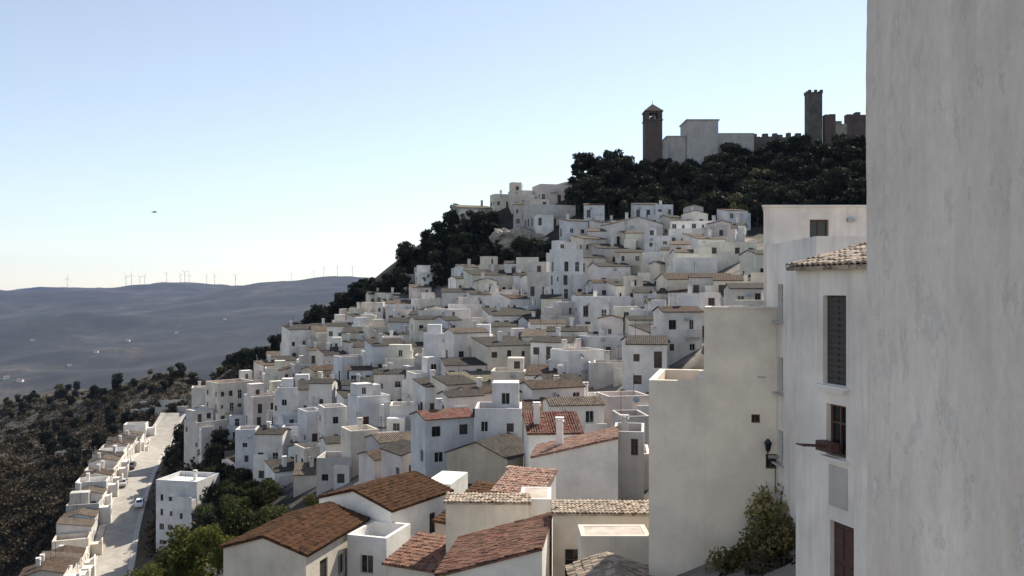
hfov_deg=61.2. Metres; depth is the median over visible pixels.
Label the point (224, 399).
house
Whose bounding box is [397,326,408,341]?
house
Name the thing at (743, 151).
evergreen tree
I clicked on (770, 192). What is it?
pine tree
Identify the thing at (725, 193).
pine tree
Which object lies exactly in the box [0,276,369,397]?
hills
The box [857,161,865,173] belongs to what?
pine tree
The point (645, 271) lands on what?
house
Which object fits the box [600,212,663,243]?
house
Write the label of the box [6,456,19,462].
shrub
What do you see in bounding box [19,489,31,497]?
shrub
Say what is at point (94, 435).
evergreen tree
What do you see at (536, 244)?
pine tree
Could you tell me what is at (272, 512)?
leafy tree
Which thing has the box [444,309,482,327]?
house
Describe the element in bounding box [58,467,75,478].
dry shrub
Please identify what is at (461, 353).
window
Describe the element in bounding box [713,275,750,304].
house
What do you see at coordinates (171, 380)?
evergreen tree
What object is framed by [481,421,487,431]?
window
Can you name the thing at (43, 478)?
shrub
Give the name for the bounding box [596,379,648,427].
house
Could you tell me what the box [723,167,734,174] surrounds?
pine tree
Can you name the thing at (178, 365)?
evergreen tree
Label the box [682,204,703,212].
house
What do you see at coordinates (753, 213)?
evergreen tree
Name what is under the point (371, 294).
house
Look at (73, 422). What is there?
evergreen tree
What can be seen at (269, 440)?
house
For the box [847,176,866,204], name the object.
pine tree
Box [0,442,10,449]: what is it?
shrub
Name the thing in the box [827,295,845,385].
window
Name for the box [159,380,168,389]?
evergreen tree
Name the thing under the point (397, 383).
window
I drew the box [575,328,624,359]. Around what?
house
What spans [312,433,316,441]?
door
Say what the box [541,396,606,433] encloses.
house
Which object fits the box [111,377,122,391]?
evergreen tree
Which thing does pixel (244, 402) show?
house
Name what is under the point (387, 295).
house
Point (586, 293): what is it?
house
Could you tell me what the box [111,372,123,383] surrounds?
evergreen tree
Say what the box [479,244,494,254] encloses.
evergreen tree
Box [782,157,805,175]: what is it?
pine tree
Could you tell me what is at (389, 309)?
house
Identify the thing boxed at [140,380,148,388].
olive tree
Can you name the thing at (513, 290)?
house
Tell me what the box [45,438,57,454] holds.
evergreen tree
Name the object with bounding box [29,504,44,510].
shrub
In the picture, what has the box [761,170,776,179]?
olive tree
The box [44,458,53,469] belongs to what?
evergreen tree
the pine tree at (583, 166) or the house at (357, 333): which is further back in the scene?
the pine tree at (583, 166)
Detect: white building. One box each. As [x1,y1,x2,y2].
[762,205,866,537]
[785,242,866,575]
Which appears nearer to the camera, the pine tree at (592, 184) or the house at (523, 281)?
the house at (523, 281)
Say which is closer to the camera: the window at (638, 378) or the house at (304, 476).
the window at (638, 378)
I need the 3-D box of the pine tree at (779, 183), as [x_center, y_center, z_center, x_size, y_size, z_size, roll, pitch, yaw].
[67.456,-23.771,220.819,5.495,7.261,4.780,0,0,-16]
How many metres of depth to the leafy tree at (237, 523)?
92.01 m
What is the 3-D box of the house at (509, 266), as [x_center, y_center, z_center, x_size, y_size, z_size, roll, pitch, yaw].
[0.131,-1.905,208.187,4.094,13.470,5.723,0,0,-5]
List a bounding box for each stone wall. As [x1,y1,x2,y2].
[55,449,93,454]
[130,406,188,414]
[140,399,187,405]
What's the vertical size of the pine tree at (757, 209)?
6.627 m
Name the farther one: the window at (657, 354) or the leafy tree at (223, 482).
the leafy tree at (223, 482)
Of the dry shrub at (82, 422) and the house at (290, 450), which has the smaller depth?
the house at (290, 450)
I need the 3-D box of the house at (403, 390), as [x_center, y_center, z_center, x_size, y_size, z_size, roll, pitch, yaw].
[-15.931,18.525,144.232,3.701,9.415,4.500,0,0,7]
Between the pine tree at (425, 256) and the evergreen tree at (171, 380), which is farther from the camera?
the evergreen tree at (171, 380)
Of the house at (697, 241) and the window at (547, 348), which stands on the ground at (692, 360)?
the house at (697, 241)
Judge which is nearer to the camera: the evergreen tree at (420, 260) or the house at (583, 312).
the house at (583, 312)
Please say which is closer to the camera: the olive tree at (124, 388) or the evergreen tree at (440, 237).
the evergreen tree at (440, 237)
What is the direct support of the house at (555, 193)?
on the ground at (692, 360)
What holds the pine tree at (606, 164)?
on the ground at (692, 360)
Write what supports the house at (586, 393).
on the ground at (692, 360)
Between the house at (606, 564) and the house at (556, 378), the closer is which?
the house at (606, 564)
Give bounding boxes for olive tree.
[4,400,13,404]
[37,397,45,405]
[53,383,63,389]
[102,395,110,402]
[120,386,129,393]
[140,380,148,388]
[188,372,197,377]
[216,367,225,378]
[236,362,242,368]
[621,155,637,165]
[699,191,719,206]
[726,201,746,208]
[727,192,742,201]
[743,178,757,185]
[746,167,768,179]
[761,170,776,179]
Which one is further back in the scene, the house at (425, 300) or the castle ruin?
the castle ruin
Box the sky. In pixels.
[0,0,866,289]
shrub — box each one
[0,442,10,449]
[0,459,12,465]
[0,472,13,477]
[0,475,12,485]
[0,492,18,499]
[0,496,24,513]
[0,555,21,571]
[3,403,15,410]
[3,437,11,443]
[6,428,21,435]
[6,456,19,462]
[6,463,20,470]
[7,539,16,546]
[9,436,16,443]
[9,515,34,530]
[11,465,34,475]
[11,547,23,555]
[15,432,32,442]
[15,441,33,452]
[19,486,33,491]
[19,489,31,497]
[22,526,35,534]
[25,489,47,499]
[26,421,39,429]
[26,475,45,484]
[27,530,52,542]
[29,447,42,452]
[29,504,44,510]
[32,490,51,503]
[32,545,51,557]
[34,501,55,518]
[35,522,53,532]
[37,471,59,487]
[39,425,51,431]
[41,454,59,465]
[44,509,60,516]
[45,403,58,410]
[52,418,65,423]
[52,479,62,485]
[54,512,64,520]
[58,402,67,408]
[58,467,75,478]
[59,452,68,464]
[61,409,75,415]
[77,420,89,426]
[77,454,91,467]
[77,467,86,477]
[83,394,97,399]
[84,400,96,408]
[85,430,103,439]
[90,426,102,431]
[99,388,107,392]
[129,403,149,409]
[130,410,142,419]
[141,409,151,415]
[146,398,157,404]
[150,415,157,422]
[152,373,165,378]
[165,402,184,411]
[169,370,183,377]
[186,378,199,384]
[209,372,219,379]
[704,524,762,573]
[719,561,739,575]
[721,511,795,573]
[736,518,795,558]
[741,549,778,575]
[743,491,789,531]
[768,550,795,571]
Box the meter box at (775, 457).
[768,455,777,493]
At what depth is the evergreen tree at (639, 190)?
228.82 m
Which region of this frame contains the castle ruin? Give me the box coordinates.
[822,112,865,145]
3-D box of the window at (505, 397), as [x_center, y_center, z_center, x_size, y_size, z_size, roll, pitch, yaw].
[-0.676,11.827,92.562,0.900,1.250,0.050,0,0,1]
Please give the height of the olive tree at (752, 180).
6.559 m
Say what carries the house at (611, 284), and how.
on the ground at (692, 360)
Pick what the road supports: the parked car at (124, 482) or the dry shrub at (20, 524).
the parked car at (124, 482)
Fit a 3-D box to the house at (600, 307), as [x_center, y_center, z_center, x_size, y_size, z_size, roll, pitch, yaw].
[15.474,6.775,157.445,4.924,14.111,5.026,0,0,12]
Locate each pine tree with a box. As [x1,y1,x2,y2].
[315,305,333,318]
[369,281,382,290]
[395,240,415,255]
[396,272,411,290]
[400,247,420,269]
[420,238,430,251]
[422,252,430,263]
[430,222,444,232]
[431,239,449,251]
[445,209,455,225]
[451,213,464,224]
[457,222,476,234]
[458,231,474,242]
[462,219,474,227]
[470,211,487,223]
[478,249,492,258]
[514,253,527,260]
[522,237,534,251]
[527,238,545,255]
[564,183,584,204]
[567,176,581,184]
[570,161,589,171]
[571,169,587,178]
[572,152,595,162]
[572,189,591,214]
[580,176,601,196]
[584,156,597,166]
[586,166,601,175]
[594,175,605,197]
[595,187,621,216]
[597,159,615,169]
[600,170,617,186]
[602,148,623,160]
[612,188,626,210]
[614,156,631,170]
[624,162,643,173]
[634,195,650,202]
[637,175,655,186]
[643,164,662,182]
[646,183,666,196]
[652,158,673,172]
[666,161,692,189]
[670,190,694,203]
[679,197,706,211]
[686,170,702,191]
[694,172,718,204]
[701,161,725,174]
[704,154,727,169]
[709,188,721,193]
[709,194,731,213]
[710,173,727,187]
[714,191,731,199]
[717,151,735,175]
[720,142,741,166]
[721,172,743,193]
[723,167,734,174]
[729,167,748,178]
[732,182,744,191]
[735,196,758,206]
[745,154,760,167]
[751,202,766,226]
[752,146,768,161]
[753,173,769,180]
[759,152,776,167]
[760,185,777,201]
[765,139,783,153]
[768,174,785,182]
[770,159,788,173]
[770,181,787,186]
[781,135,798,151]
[781,198,805,204]
[782,152,804,174]
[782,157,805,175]
[786,180,805,190]
[789,182,810,196]
[794,133,812,144]
[795,164,820,177]
[799,152,815,165]
[801,184,821,199]
[801,195,827,204]
[807,177,826,185]
[809,167,823,178]
[816,143,842,158]
[820,157,841,169]
[820,166,851,191]
[826,150,843,162]
[829,195,847,204]
[830,190,848,198]
[832,137,853,151]
[841,145,858,162]
[841,161,855,171]
[843,171,865,180]
[844,187,866,204]
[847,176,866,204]
[848,159,863,172]
[850,133,865,148]
[856,148,865,161]
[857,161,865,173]
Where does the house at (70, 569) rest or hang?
on the ground at (692, 360)
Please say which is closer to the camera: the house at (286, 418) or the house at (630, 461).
the house at (630, 461)
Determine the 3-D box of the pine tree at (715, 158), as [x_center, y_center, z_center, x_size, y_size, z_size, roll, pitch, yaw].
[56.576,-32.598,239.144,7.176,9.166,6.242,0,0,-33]
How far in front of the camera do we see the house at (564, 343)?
127.92 m
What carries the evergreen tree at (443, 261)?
on the ground at (692, 360)
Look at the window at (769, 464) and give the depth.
36.30 m
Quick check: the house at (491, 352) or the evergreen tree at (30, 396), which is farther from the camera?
the evergreen tree at (30, 396)
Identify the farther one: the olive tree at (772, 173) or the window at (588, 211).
the olive tree at (772, 173)
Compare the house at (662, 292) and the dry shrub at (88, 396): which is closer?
the house at (662, 292)
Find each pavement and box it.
[90,413,164,563]
[126,412,185,575]
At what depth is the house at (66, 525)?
168.96 m
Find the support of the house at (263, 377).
on the ground at (692, 360)
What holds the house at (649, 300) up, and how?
on the ground at (692, 360)
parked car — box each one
[119,478,127,485]
[129,461,136,468]
[134,498,144,507]
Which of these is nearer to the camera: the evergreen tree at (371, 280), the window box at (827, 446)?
the window box at (827, 446)
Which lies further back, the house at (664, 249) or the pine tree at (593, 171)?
the pine tree at (593, 171)
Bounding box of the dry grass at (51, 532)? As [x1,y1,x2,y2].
[0,363,253,575]
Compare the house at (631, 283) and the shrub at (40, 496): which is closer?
the house at (631, 283)
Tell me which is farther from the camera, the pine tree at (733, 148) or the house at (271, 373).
the pine tree at (733, 148)
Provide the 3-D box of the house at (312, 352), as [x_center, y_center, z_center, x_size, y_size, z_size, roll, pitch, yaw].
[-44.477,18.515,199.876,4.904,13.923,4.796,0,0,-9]
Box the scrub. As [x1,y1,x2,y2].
[0,364,285,575]
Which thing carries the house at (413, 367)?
on the ground at (692, 360)
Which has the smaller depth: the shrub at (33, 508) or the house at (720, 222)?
the house at (720, 222)
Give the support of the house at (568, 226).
on the ground at (692, 360)
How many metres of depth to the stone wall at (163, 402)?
347.81 m
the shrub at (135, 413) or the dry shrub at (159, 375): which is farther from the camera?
the dry shrub at (159, 375)
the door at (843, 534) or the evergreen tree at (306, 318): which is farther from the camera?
the evergreen tree at (306, 318)
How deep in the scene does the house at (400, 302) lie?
215.85 m
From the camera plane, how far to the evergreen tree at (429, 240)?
245.21 m
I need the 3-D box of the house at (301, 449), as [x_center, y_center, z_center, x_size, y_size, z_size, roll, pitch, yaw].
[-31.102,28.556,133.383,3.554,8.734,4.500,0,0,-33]
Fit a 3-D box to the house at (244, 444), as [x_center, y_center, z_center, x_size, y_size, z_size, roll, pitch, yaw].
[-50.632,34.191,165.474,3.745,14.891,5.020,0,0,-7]
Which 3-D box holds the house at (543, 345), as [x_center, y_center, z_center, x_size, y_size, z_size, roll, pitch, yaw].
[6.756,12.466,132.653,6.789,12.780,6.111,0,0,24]
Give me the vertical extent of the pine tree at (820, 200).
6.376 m
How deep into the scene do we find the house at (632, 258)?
186.10 m
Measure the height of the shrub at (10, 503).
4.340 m
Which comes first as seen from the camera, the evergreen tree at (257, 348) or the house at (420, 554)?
the house at (420, 554)
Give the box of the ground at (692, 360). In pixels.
[0,146,865,575]
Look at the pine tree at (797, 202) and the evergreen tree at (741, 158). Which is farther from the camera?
the evergreen tree at (741, 158)
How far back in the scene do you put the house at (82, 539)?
166.96 m
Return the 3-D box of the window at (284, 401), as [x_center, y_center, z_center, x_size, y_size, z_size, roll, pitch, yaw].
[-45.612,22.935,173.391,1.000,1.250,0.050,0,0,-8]
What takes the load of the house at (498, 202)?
on the ground at (692, 360)
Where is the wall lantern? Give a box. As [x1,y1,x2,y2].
[764,439,771,458]
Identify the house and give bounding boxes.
[18,557,80,575]
[35,548,79,573]
[39,542,90,575]
[46,559,72,573]
[50,545,95,575]
[52,532,102,558]
[52,545,95,564]
[56,517,95,541]
[62,507,99,537]
[66,490,111,524]
[69,482,111,504]
[75,473,118,496]
[79,464,122,486]
[84,461,117,476]
[87,451,128,477]
[92,445,129,466]
[99,445,132,460]
[100,443,129,458]
[104,435,132,456]
[106,437,134,454]
[115,430,140,453]
[119,430,145,445]
[123,422,155,440]
[137,437,144,450]
[156,464,219,551]
[184,407,228,468]
[192,380,205,408]
[206,372,253,420]
[219,501,370,575]
[220,456,234,474]
[224,450,234,457]
[227,414,244,440]
[235,426,258,473]
[239,370,261,382]
[243,392,266,413]
[245,383,274,425]
[253,353,275,379]
[253,421,291,481]
[254,424,274,427]
[261,373,264,391]
[264,448,293,487]
[265,360,284,391]
[266,346,279,359]
[267,380,280,395]
[271,414,297,427]
[273,390,276,423]
[275,355,295,365]
[277,374,309,420]
[278,366,290,379]
[281,319,311,358]
[282,423,297,441]
[287,445,293,456]
[289,354,315,377]
[292,450,315,497]
[294,442,319,467]
[298,338,325,357]
[298,375,341,407]
[298,396,317,442]
[300,365,332,378]
[307,371,337,407]
[308,342,316,365]
[309,316,327,325]
[309,321,344,344]
[315,470,453,538]
[316,343,343,365]
[316,451,351,495]
[318,403,346,442]
[319,435,340,454]
[323,346,345,364]
[326,323,352,346]
[332,314,346,322]
[332,337,340,346]
[333,354,361,381]
[334,309,346,319]
[336,389,349,422]
[341,327,364,349]
[341,369,373,389]
[341,411,377,477]
[342,333,360,354]
[347,313,359,322]
[347,520,409,575]
[348,366,382,379]
[348,382,394,427]
[349,302,374,314]
[352,317,371,326]
[352,341,364,354]
[357,449,381,483]
[360,314,381,323]
[360,368,382,379]
[361,350,364,365]
[362,319,387,340]
[364,302,384,318]
[364,333,406,366]
[364,417,410,450]
[365,288,384,301]
[373,356,404,401]
[375,287,402,301]
[378,416,408,431]
[379,439,410,477]
[381,532,446,575]
[382,293,393,304]
[382,331,402,338]
[383,332,397,335]
[385,294,410,304]
[385,296,411,325]
[385,344,414,368]
[388,317,408,332]
[390,395,417,430]
[393,286,408,299]
[393,304,411,316]
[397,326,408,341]
[402,364,420,377]
[402,378,405,401]
[403,342,423,356]
[404,267,416,292]
[406,356,440,400]
[408,279,431,299]
[408,311,418,316]
[408,315,440,341]
[409,398,474,476]
[411,289,441,310]
[412,366,438,409]
[415,265,435,283]
[415,348,423,369]
[418,305,447,315]
[418,317,445,341]
[424,309,443,315]
[424,324,450,370]
[432,362,475,408]
[432,471,467,492]
[432,509,445,535]
[434,311,461,328]
[434,512,552,575]
[436,389,484,413]
[440,349,486,375]
[441,279,474,307]
[443,321,488,357]
[443,492,531,552]
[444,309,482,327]
[444,432,523,483]
[445,370,490,385]
[447,276,463,287]
[448,294,481,317]
[452,200,491,227]
[453,257,477,275]
[454,374,491,401]
[463,264,512,291]
[464,465,510,492]
[466,285,490,317]
[471,331,530,370]
[474,272,497,291]
[475,380,521,440]
[477,324,492,336]
[478,256,503,269]
[481,316,518,335]
[482,302,540,324]
[483,296,503,306]
[489,287,511,296]
[489,465,557,499]
[490,190,507,211]
[490,379,542,399]
[491,357,526,384]
[501,285,518,293]
[502,288,530,306]
[503,261,515,272]
[508,182,534,213]
[510,328,527,338]
[513,198,529,227]
[513,268,526,291]
[516,257,538,272]
[516,298,540,309]
[517,311,540,327]
[519,362,585,399]
[519,399,542,439]
[520,275,526,292]
[520,317,546,343]
[521,487,550,516]
[523,198,575,235]
[523,402,583,466]
[524,351,564,379]
[527,262,549,305]
[527,311,566,328]
[529,327,581,364]
[530,417,617,499]
[532,184,571,204]
[534,365,583,381]
[540,290,562,314]
[541,302,592,331]
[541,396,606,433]
[546,253,549,261]
[546,318,587,336]
[546,369,559,379]
[550,240,585,301]
[550,339,604,382]
[550,499,648,575]
[559,214,588,241]
[561,334,573,350]
[565,552,651,575]
[570,229,606,253]
[571,290,630,323]
[572,286,592,295]
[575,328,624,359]
[578,524,648,566]
[582,245,606,281]
[583,203,604,225]
[583,382,595,395]
[586,274,605,295]
[586,299,609,330]
[587,229,609,243]
[588,255,630,279]
[588,350,609,387]
[589,214,610,228]
[589,238,640,262]
[594,345,621,389]
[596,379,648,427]
[597,308,623,335]
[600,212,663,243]
[601,269,655,295]
[605,215,617,221]
[612,268,640,278]
[612,410,648,446]
[613,306,638,316]
[615,249,643,274]
[615,275,648,305]
[615,414,643,500]
[619,231,625,245]
[620,321,670,389]
[623,315,652,335]
[624,230,644,248]
[625,319,667,392]
[628,311,652,334]
[630,296,665,314]
[631,203,661,222]
[632,289,657,308]
[637,263,649,280]
[642,242,669,262]
[643,228,671,251]
[644,290,670,308]
[644,444,648,490]
[648,255,664,283]
[652,292,703,365]
[655,197,672,214]
[655,273,730,290]
[657,276,687,298]
[659,211,680,235]
[660,247,669,251]
[663,242,756,272]
[668,285,698,305]
[669,221,744,241]
[669,241,690,251]
[670,249,693,253]
[681,207,708,220]
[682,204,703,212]
[682,223,703,248]
[682,295,721,306]
[688,261,718,292]
[691,226,724,248]
[699,293,720,337]
[704,224,738,241]
[704,225,737,239]
[706,215,730,235]
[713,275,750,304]
[717,209,750,230]
[724,283,763,305]
[731,216,747,235]
[734,291,763,305]
[737,272,763,282]
[739,250,763,274]
[866,0,1023,575]
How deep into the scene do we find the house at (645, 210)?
213.84 m
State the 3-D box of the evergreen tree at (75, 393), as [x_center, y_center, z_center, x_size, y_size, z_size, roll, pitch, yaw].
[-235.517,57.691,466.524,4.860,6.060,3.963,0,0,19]
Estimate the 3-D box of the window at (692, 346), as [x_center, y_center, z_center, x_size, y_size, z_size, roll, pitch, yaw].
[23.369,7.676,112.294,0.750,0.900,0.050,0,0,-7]
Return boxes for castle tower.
[804,90,822,144]
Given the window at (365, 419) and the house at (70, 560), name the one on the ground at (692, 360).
the house at (70, 560)
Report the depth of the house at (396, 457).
98.29 m
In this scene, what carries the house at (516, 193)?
on the ground at (692, 360)
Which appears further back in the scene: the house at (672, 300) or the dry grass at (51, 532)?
the dry grass at (51, 532)
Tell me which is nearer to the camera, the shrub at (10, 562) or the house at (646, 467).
the house at (646, 467)
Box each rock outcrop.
[489,228,507,247]
[496,225,548,254]
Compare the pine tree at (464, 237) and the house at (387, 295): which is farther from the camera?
the pine tree at (464, 237)
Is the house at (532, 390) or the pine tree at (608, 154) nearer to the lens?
the house at (532, 390)
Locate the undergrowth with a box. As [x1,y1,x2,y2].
[273,153,866,350]
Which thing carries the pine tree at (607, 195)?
on the ground at (692, 360)
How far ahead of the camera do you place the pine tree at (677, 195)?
222.84 m
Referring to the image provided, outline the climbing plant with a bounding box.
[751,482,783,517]
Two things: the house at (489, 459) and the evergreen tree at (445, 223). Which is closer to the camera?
the house at (489, 459)
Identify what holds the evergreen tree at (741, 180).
on the ground at (692, 360)
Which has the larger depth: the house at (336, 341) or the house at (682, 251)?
the house at (336, 341)
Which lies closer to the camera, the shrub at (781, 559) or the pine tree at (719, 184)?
the shrub at (781, 559)
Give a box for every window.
[198,414,201,421]
[230,402,233,410]
[238,390,241,398]
[257,417,260,424]
[258,404,261,412]
[259,471,263,477]
[273,453,277,458]
[282,399,286,405]
[320,558,325,575]
[322,474,327,480]
[333,417,337,423]
[337,474,343,482]
[338,553,342,574]
[361,555,372,573]
[363,416,368,424]
[393,423,399,430]
[395,381,400,386]
[430,512,434,533]
[431,364,436,370]
[432,426,439,436]
[434,452,442,462]
[459,351,463,356]
[459,424,466,434]
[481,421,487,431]
[492,352,496,357]
[501,393,509,403]
[507,423,513,431]
[514,361,519,368]
[530,287,534,295]
[533,347,538,354]
[546,347,551,359]
[563,275,566,284]
[564,261,567,270]
[564,289,567,298]
[565,549,577,575]
[575,262,578,271]
[583,306,587,316]
[586,411,593,422]
[587,210,590,217]
[601,309,606,315]
[631,439,637,454]
[633,354,639,360]
[633,375,641,383]
[654,351,661,367]
[669,320,675,329]
[689,320,693,328]
[690,344,694,350]
[693,285,698,292]
[708,298,714,305]
[712,247,716,253]
[719,285,724,296]
[735,248,739,253]
[751,414,759,422]
[755,293,759,299]
[766,454,775,467]
[782,284,782,320]
[782,358,782,391]
[782,431,782,461]
[810,220,827,236]
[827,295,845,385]
[831,404,845,457]
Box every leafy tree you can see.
[124,561,164,575]
[153,545,205,575]
[165,523,216,575]
[190,523,237,573]
[195,503,209,520]
[195,504,201,521]
[199,504,217,523]
[201,483,220,502]
[203,465,221,483]
[216,482,235,493]
[218,493,251,519]
[220,477,235,488]
[222,506,269,537]
[224,484,244,491]
[227,468,248,479]
[239,500,253,514]
[240,488,255,498]
[242,479,259,489]
[248,485,277,509]
[256,504,292,522]
[259,478,280,492]
[303,493,319,506]
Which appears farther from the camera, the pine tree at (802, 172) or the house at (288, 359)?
the pine tree at (802, 172)
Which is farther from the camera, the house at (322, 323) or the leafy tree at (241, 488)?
the house at (322, 323)
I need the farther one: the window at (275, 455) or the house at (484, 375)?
the window at (275, 455)
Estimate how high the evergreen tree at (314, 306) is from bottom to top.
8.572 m
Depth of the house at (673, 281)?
153.53 m
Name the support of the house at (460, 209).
on the ground at (692, 360)
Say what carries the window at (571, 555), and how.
in the house at (568, 515)
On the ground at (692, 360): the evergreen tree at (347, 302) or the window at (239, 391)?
the evergreen tree at (347, 302)
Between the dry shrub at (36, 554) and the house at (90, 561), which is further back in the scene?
the dry shrub at (36, 554)
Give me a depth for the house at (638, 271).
179.03 m
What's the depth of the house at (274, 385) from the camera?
187.61 m
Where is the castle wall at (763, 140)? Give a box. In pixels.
[754,133,800,155]
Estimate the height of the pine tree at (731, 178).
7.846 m
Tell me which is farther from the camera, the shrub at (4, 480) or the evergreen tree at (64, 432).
the evergreen tree at (64, 432)
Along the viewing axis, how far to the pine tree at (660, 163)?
242.60 m
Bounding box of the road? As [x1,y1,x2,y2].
[96,413,182,575]
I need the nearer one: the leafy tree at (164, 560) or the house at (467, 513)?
the house at (467, 513)
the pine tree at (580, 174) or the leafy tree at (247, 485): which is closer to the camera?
the leafy tree at (247, 485)
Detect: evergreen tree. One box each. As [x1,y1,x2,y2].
[6,411,14,418]
[18,402,26,411]
[25,392,36,402]
[36,430,52,447]
[39,419,50,430]
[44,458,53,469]
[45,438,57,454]
[46,396,53,403]
[51,421,60,433]
[54,390,60,398]
[57,428,70,442]
[58,388,68,398]
[59,434,73,448]
[60,472,78,485]
[65,395,75,405]
[65,410,73,418]
[65,447,82,466]
[66,437,82,449]
[69,416,80,428]
[72,389,78,396]
[73,381,80,389]
[86,412,96,422]
[89,385,99,396]
[91,436,100,447]
[92,432,99,438]
[94,435,108,449]
[98,391,106,398]
[104,405,113,414]
[104,412,116,423]
[107,423,117,434]
[110,399,119,410]
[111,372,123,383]
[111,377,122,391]
[120,411,132,423]
[131,378,138,384]
[147,384,155,392]
[148,407,158,415]
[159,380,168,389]
[162,444,180,468]
[168,377,175,384]
[168,452,183,467]
[170,370,178,378]
[171,429,179,445]
[175,362,186,370]
[178,423,183,438]
[178,436,183,451]
[179,368,185,376]
[202,511,219,526]
[203,444,225,466]
[210,428,229,445]
[210,454,224,466]
[211,486,241,522]
[216,462,225,478]
[223,464,234,479]
[224,478,238,486]
[225,354,231,364]
[225,440,234,450]
[231,352,238,368]
[234,480,246,488]
[235,351,243,369]
[237,467,252,481]
[238,348,248,366]
[245,348,257,364]
[253,346,260,359]
[258,345,269,359]
[267,334,279,350]
[270,336,281,348]
[303,315,310,323]
[309,304,324,319]
[310,310,318,322]
[317,310,333,322]
[331,303,342,316]
[334,292,348,305]
[342,297,355,308]
[347,281,364,304]
[352,287,366,303]
[365,277,375,289]
[381,273,391,278]
[382,277,395,292]
[384,279,398,292]
[392,268,408,291]
[395,253,410,266]
[397,266,411,271]
[411,261,420,271]
[418,252,425,264]
[419,228,432,241]
[426,233,439,246]
[427,249,443,265]
[430,262,447,284]
[431,234,445,247]
[436,258,447,266]
[439,270,450,282]
[442,212,451,227]
[453,251,471,264]
[465,210,473,220]
[471,254,479,264]
[476,220,486,234]
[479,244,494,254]
[480,221,500,241]
[486,210,498,223]
[494,235,505,252]
[499,249,513,261]
[510,235,527,252]
[541,243,551,255]
[588,155,601,168]
[589,197,596,202]
[616,191,633,209]
[618,200,629,217]
[633,185,650,202]
[634,170,651,177]
[635,158,651,167]
[638,191,654,202]
[652,194,666,202]
[657,196,673,212]
[664,192,674,209]
[673,199,686,215]
[677,165,698,185]
[684,158,699,171]
[705,203,716,220]
[733,154,747,166]
[734,178,746,183]
[734,184,754,194]
[736,162,747,168]
[738,147,752,162]
[742,206,752,216]
[743,192,762,202]
[749,200,765,220]
[752,180,770,198]
[766,199,777,204]
[768,153,783,169]
[774,189,789,204]
[785,189,807,203]
[797,142,818,160]
[797,174,815,183]
[806,159,821,168]
[811,182,835,204]
[813,138,821,155]
[831,133,847,146]
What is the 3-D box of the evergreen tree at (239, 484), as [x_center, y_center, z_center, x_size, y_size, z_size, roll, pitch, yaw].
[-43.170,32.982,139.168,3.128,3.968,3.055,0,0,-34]
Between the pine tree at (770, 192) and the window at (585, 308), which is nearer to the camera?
the window at (585, 308)
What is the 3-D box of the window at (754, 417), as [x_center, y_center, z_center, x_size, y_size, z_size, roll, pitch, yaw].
[10.227,5.470,36.386,0.360,0.360,0.050,0,0,8]
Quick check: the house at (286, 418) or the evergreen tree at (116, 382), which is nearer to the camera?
the house at (286, 418)
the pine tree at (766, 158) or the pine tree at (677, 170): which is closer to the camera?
the pine tree at (677, 170)
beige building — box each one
[649,369,703,575]
[702,306,777,563]
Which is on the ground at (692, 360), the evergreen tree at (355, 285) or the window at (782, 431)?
the evergreen tree at (355, 285)
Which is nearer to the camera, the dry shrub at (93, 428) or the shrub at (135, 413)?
the dry shrub at (93, 428)
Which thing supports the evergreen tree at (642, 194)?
on the ground at (692, 360)
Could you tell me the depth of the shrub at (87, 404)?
386.40 m
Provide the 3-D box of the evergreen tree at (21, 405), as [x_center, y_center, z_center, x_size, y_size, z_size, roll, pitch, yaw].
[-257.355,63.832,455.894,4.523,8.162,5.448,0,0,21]
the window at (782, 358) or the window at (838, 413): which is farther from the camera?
the window at (782, 358)
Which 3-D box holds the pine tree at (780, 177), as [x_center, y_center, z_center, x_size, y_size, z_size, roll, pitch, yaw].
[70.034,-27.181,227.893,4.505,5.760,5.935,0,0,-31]
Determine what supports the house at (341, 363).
on the ground at (692, 360)
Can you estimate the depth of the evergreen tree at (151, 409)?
341.04 m
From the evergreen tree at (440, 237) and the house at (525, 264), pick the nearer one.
the house at (525, 264)
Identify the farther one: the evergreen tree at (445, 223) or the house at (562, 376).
the evergreen tree at (445, 223)
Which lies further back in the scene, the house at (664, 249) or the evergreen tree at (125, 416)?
the evergreen tree at (125, 416)
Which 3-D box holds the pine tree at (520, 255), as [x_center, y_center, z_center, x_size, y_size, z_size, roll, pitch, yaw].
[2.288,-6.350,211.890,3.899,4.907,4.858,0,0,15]
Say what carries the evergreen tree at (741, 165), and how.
on the ground at (692, 360)
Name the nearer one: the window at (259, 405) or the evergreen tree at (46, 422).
the window at (259, 405)
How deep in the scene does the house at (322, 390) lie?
159.53 m
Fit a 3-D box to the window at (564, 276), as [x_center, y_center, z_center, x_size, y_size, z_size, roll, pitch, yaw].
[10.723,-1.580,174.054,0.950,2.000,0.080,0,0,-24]
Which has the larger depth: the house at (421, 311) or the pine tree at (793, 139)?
the pine tree at (793, 139)
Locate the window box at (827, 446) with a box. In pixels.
[796,439,839,453]
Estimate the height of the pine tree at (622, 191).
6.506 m
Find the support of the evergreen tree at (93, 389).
on the ground at (692, 360)
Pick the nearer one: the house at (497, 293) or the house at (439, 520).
the house at (439, 520)
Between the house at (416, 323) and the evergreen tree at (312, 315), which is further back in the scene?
the evergreen tree at (312, 315)
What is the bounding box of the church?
[642,101,753,172]
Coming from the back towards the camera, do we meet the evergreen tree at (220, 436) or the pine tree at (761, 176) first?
the pine tree at (761, 176)
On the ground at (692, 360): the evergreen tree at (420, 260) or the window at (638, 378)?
the evergreen tree at (420, 260)
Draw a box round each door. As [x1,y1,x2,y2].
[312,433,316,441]
[834,521,853,575]
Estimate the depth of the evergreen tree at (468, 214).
242.72 m
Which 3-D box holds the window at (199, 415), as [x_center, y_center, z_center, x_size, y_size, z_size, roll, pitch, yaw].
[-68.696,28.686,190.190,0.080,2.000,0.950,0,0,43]
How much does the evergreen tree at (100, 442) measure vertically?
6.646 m

